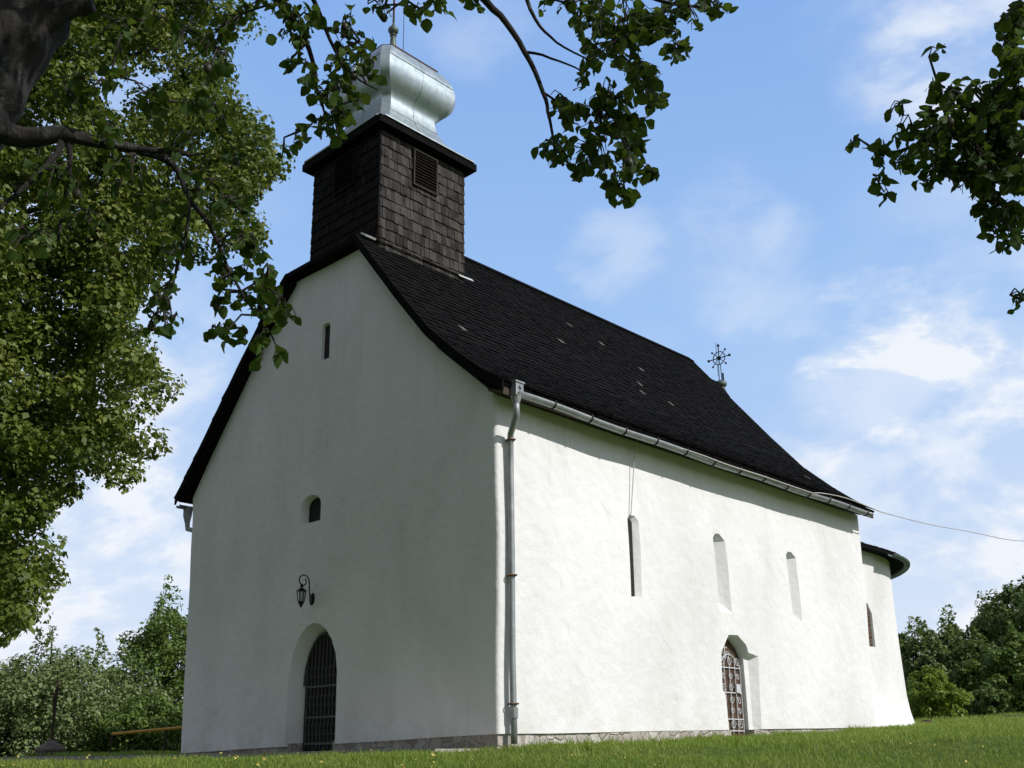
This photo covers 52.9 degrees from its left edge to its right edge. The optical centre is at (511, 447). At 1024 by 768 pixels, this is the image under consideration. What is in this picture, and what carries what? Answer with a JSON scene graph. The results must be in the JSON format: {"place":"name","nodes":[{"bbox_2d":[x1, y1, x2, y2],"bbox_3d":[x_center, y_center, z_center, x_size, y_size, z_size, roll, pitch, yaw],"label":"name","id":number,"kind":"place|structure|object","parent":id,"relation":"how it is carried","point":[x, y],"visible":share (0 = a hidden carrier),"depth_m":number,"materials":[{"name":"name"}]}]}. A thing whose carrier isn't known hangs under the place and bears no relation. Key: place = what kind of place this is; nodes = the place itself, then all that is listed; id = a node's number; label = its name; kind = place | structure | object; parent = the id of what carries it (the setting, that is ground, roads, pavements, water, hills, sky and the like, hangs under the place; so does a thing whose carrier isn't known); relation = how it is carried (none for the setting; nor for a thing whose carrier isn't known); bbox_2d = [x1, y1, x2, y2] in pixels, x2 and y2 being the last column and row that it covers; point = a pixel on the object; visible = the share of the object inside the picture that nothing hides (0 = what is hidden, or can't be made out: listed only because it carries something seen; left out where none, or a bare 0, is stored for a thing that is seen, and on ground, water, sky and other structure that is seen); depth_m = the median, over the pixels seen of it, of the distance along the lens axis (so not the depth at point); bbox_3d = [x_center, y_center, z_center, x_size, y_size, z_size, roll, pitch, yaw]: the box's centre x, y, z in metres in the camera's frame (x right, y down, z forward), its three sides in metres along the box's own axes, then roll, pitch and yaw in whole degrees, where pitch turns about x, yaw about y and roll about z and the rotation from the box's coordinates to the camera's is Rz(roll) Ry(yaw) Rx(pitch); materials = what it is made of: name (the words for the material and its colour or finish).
{"place":"outdoors","nodes":[
{"label":"outdoors","id":0,"kind":"place"},
{"bbox_2d":[1,749,489,762],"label":"path","id":1,"kind":"structure","parent":0,"point":[153,756],"depth_m":16.29,"materials":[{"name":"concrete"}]},
{"bbox_2d":[0,712,1023,767],"bbox_3d":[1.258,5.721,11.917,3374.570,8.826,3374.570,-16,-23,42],"label":"ground","id":2,"kind":"structure","parent":0,"point":[969,750],"depth_m":10.94,"materials":[{"name":"green plant"}]},
{"bbox_2d":[0,659,40,755],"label":"apple tree","id":3,"kind":"object","parent":2,"relation":"on","point":[12,695],"visible":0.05,"depth_m":29.36,"materials":[{"name":"green plant"}]},
{"bbox_2d":[34,679,66,755],"bbox_3d":[-10.879,6.464,24.435,0.540,1.878,0.540,-16,-23,42],"label":"wayside cross","id":4,"kind":"object","parent":2,"relation":"on","point":[51,746],"visible":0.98,"depth_m":24.21,"materials":[{"name":"stone"}]},
{"bbox_2d":[0,625,175,756],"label":"apple tree","id":5,"kind":"object","parent":2,"relation":"on","point":[81,697],"visible":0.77,"depth_m":28.21,"materials":[{"name":"green plant"}]},
{"bbox_2d":[70,683,140,745],"bbox_3d":[-12.456,8.772,32.645,3.822,2.794,3.489,-16,-23,42],"label":"bush","id":6,"kind":"object","parent":2,"relation":"on","point":[117,703],"depth_m":32.33,"materials":[{"name":"green plant"}]},
{"bbox_2d":[80,689,182,753],"bbox_3d":[-10.048,7.726,28.202,3.276,2.186,3.216,8,-19,-26],"label":"bush","id":7,"kind":"object","parent":2,"relation":"on","point":[161,713],"visible":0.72,"depth_m":27.55,"materials":[{"name":"green plant"}]},
{"bbox_2d":[103,574,187,707],"bbox_3d":[-11.609,7.493,34.439,4.474,6.369,4.550,3,-17,-11],"label":"ash tree","id":8,"kind":"object","parent":2,"relation":"on","point":[158,651],"visible":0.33,"depth_m":33.84,"materials":[{"name":"green plant"}]},
{"bbox_2d":[109,726,181,754],"bbox_3d":[-7.878,6.655,23.028,2.185,0.901,0.067,1,-17,-5],"label":"gas pipe","id":9,"kind":"object","parent":2,"relation":"on","point":[144,731],"visible":0.5,"depth_m":23.05,"materials":[{"name":"metal"}]},
{"bbox_2d":[0,0,296,648],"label":"lime tree","id":10,"kind":"object","parent":2,"relation":"on","point":[38,435],"visible":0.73,"depth_m":12.32,"materials":[{"name":"green plant"}]},
{"bbox_2d":[2,749,436,767],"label":"fallen leaves","id":11,"kind":"object","parent":2,"relation":"on","point":[264,758],"visible":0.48,"depth_m":10.68,"materials":[{"name":"brown plant"}]},
{"bbox_2d":[0,0,738,371],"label":"fruit tree","id":12,"kind":"object","parent":2,"relation":"on","point":[30,32],"visible":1,"depth_m":4.81,"materials":[{"name":"green plant"}]},
{"bbox_2d":[42,723,1023,767],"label":"wild flowers","id":13,"kind":"object","parent":2,"relation":"on","point":[500,745],"visible":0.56,"depth_m":10.72,"materials":[{"name":"yellow plant"}]},
{"bbox_2d":[174,0,913,753],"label":"church","id":14,"kind":"structure","parent":2,"relation":"on","point":[478,504],"depth_m":18.04,"materials":[{"name":"paint"}]},
{"bbox_2d":[296,574,313,606],"bbox_3d":[-3.494,2.440,17.446,0.170,0.564,0.345,-16,-23,42],"label":"wall lantern","id":15,"kind":"object","parent":14,"relation":"attached to","point":[301,592],"depth_m":17.37,"materials":[{"name":"black metal"}]},
{"bbox_2d":[309,498,320,521],"bbox_3d":[-3.458,1.099,18.252,0.420,0.400,0.030,-16,-23,42],"label":"window","id":16,"kind":"structure","parent":14,"relation":"in","point":[314,511],"depth_m":18.27,"materials":[{"name":"black glass"}]},
{"bbox_2d":[302,632,336,750],"bbox_3d":[-3.154,4.187,17.107,1.065,2.220,0.088,-16,-23,42],"label":"door","id":17,"kind":"structure","parent":14,"relation":"in","point":[321,666],"depth_m":17.15,"materials":[{"name":"grey metal"}]},
{"bbox_2d":[324,325,329,358],"bbox_3d":[-3.371,-1.929,18.935,0.200,0.670,0.030,-16,-23,42],"label":"window","id":18,"kind":"structure","parent":14,"relation":"in","point":[326,354],"depth_m":18.94,"materials":[{"name":"black glass"}]},
{"bbox_2d":[627,519,634,595],"bbox_3d":[1.944,1.806,16.917,0.030,1.280,0.125,-16,-23,42],"label":"window","id":19,"kind":"structure","parent":14,"relation":"in","point":[629,524],"depth_m":16.90,"materials":[{"name":"black glass"}]},
{"bbox_2d":[721,640,744,736],"bbox_3d":[3.927,4.440,18.468,0.095,1.970,0.800,-16,-23,42],"label":"door","id":20,"kind":"structure","parent":14,"relation":"in","point":[731,674],"depth_m":18.55,"materials":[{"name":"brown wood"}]},
{"bbox_2d":[680,448,1021,540],"bbox_3d":[13.128,1.664,28.422,0.233,2.864,31.663,-16,-23,41],"label":"overhead cable","id":21,"kind":"object","parent":14,"relation":"attached to","point":[831,494],"visible":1,"depth_m":21.19,"materials":[{"name":"grey metal"}]},
{"bbox_2d":[897,632,911,684],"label":"walnut tree","id":22,"kind":"object","parent":2,"relation":"on","point":[901,641],"visible":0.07,"depth_m":41.24,"materials":[{"name":"green plant"}]},
{"bbox_2d":[900,616,959,707],"bbox_3d":[16.289,8.899,40.050,3.026,4.633,2.668,-16,-23,42],"label":"plum tree","id":23,"kind":"object","parent":2,"relation":"on","point":[930,642],"visible":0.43,"depth_m":39.90,"materials":[{"name":"green plant"}]},
{"bbox_2d":[845,0,1023,314],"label":"fruit tree","id":24,"kind":"object","parent":2,"relation":"on","point":[983,165],"visible":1,"depth_m":4.46,"materials":[{"name":"green plant"}]},
{"bbox_2d":[905,665,974,718],"bbox_3d":[13.243,7.927,32.589,2.222,2.048,2.504,-16,-23,42],"label":"bush","id":25,"kind":"object","parent":2,"relation":"on","point":[932,691],"visible":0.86,"depth_m":32.15,"materials":[{"name":"green plant"}]},
{"bbox_2d":[937,604,980,655],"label":"plum tree","id":26,"kind":"object","parent":2,"relation":"on","point":[946,636],"visible":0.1,"depth_m":42.42,"materials":[{"name":"green plant"}]},
{"bbox_2d":[946,591,1005,645],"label":"maple tree","id":27,"kind":"object","parent":2,"relation":"on","point":[973,623],"visible":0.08,"depth_m":46.23,"materials":[{"name":"green plant"}]},
{"bbox_2d":[936,627,1018,715],"bbox_3d":[17.758,8.721,39.344,3.379,4.008,3.931,5,-18,-17],"label":"bush","id":28,"kind":"object","parent":2,"relation":"on","point":[958,658],"visible":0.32,"depth_m":39.07,"materials":[{"name":"green plant"}]},
{"bbox_2d":[968,682,1010,716],"bbox_3d":[15.618,8.407,33.707,1.442,1.433,1.246,-16,-23,42],"label":"bush","id":29,"kind":"object","parent":2,"relation":"on","point":[989,700],"visible":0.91,"depth_m":33.48,"materials":[{"name":"green plant"}]},
{"bbox_2d":[962,619,1023,713],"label":"apple tree","id":30,"kind":"object","parent":2,"relation":"on","point":[1008,658],"visible":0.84,"depth_m":35.91,"materials":[{"name":"green plant"}]},
{"bbox_2d":[974,575,1023,648],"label":"maple tree","id":31,"kind":"object","parent":2,"relation":"on","point":[994,611],"visible":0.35,"depth_m":44.26,"materials":[{"name":"green plant"}]},
{"bbox_2d":[1003,596,1023,646],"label":"maple tree","id":32,"kind":"object","parent":2,"relation":"on","point":[1019,622],"visible":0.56,"depth_m":42.21,"materials":[{"name":"green plant"}]},
{"bbox_2d":[0,0,1023,741],"label":"sky","id":33,"kind":"structure","parent":0,"point":[881,349],"materials":[{"name":"blue"}]}
]}

